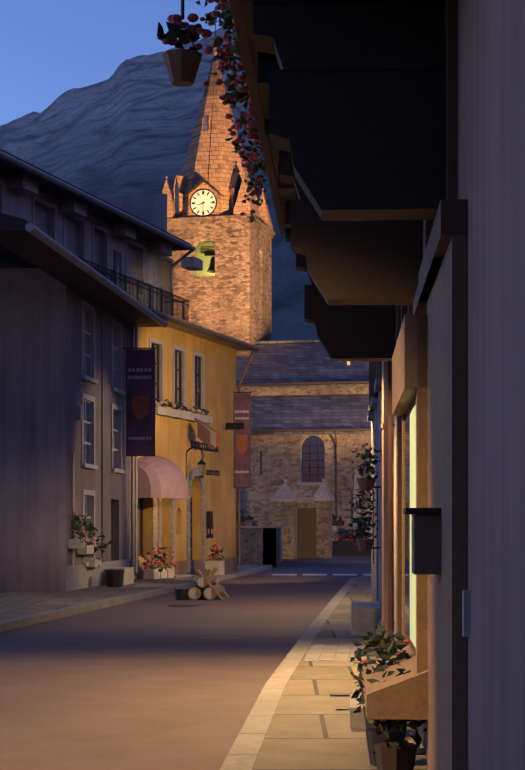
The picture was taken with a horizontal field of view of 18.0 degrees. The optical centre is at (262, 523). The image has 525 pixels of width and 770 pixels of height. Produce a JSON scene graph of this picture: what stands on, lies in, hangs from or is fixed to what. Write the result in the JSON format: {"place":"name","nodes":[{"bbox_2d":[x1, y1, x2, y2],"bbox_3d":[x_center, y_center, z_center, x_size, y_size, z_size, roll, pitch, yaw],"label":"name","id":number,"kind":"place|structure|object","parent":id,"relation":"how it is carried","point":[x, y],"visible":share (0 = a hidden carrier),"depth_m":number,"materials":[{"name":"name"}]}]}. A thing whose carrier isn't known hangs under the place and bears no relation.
{"place":"outdoors","nodes":[
{"label":"outdoors","id":0,"kind":"place"},
{"bbox_2d":[0,0,223,125],"label":"sky","id":1,"kind":"structure","parent":0,"point":[49,48],"materials":[{"name":"blue"}]},
{"bbox_2d":[0,27,324,481],"bbox_3d":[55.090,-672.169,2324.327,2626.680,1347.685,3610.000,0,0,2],"label":"mountain","id":2,"kind":"structure","parent":0,"point":[126,128],"depth_m":1335.47,"materials":[{"name":"grey stone"}]},
{"bbox_2d":[0,556,370,769],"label":"road","id":3,"kind":"structure","parent":0,"point":[168,681],"depth_m":18.64,"materials":[{"name":"grey asphalt"}]},
{"bbox_2d":[175,567,228,599],"bbox_3d":[-1.329,1.343,36.721,1.124,0.709,1.709,0,0,2],"label":"log pile","id":4,"kind":"object","parent":3,"relation":"on","point":[205,587],"visible":0.96,"depth_m":35.97,"materials":[{"name":"brown wood"}]},
{"bbox_2d":[0,565,426,769],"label":"pavements","id":5,"kind":"structure","parent":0,"point":[308,728],"depth_m":16.00,"materials":[{"name":"stone"}]},
{"bbox_2d":[131,308,258,578],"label":"house","id":6,"kind":"structure","parent":5,"relation":"on","point":[183,497],"depth_m":49.98,"materials":[{"name":"paint"}]},
{"bbox_2d":[122,347,251,487],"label":"hanging banners","id":7,"kind":"object","parent":6,"relation":"attached to","point":[140,401],"visible":0.98,"depth_m":44.29,"materials":[{"name":"fabric"}]},
{"bbox_2d":[68,509,369,586],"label":"flower planters","id":8,"kind":"object","parent":5,"relation":"on","point":[117,576],"visible":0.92,"depth_m":42.04,"materials":[{"name":"grey stone"}]},
{"bbox_2d":[347,361,395,641],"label":"building","id":9,"kind":"structure","parent":5,"relation":"on","point":[379,482],"depth_m":22.68,"materials":[{"name":"paint"}]},
{"bbox_2d":[162,9,274,355],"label":"church tower","id":10,"kind":"structure","parent":0,"point":[227,290],"depth_m":98.61,"materials":[{"name":"brown stone"}]},
{"bbox_2d":[236,478,370,566],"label":"entrance porch","id":11,"kind":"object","parent":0,"point":[296,530],"visible":0.75,"depth_m":78.26,"materials":[{"name":"grey stone"}]},
{"bbox_2d":[252,582,354,768],"bbox_3d":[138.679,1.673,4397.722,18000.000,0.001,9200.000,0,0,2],"label":"curb","id":12,"kind":"structure","parent":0,"point":[289,678],"depth_m":18.02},
{"bbox_2d":[0,213,167,591],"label":"grey house","id":13,"kind":"structure","parent":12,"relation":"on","point":[68,318],"depth_m":37.80,"materials":[{"name":"grey paint"}]},
{"bbox_2d":[0,149,202,320],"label":"storey","id":14,"kind":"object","parent":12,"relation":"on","point":[128,244],"depth_m":46.86,"materials":[{"name":"paint"}]},
{"bbox_2d":[197,340,370,540],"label":"church nave","id":15,"kind":"structure","parent":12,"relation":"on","point":[301,390],"depth_m":90.46,"materials":[{"name":"grey stone"}]},
{"bbox_2d":[157,0,524,769],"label":"chalet","id":16,"kind":"object","parent":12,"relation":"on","point":[387,136],"visible":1,"depth_m":8.20,"materials":[{"name":"paint"}]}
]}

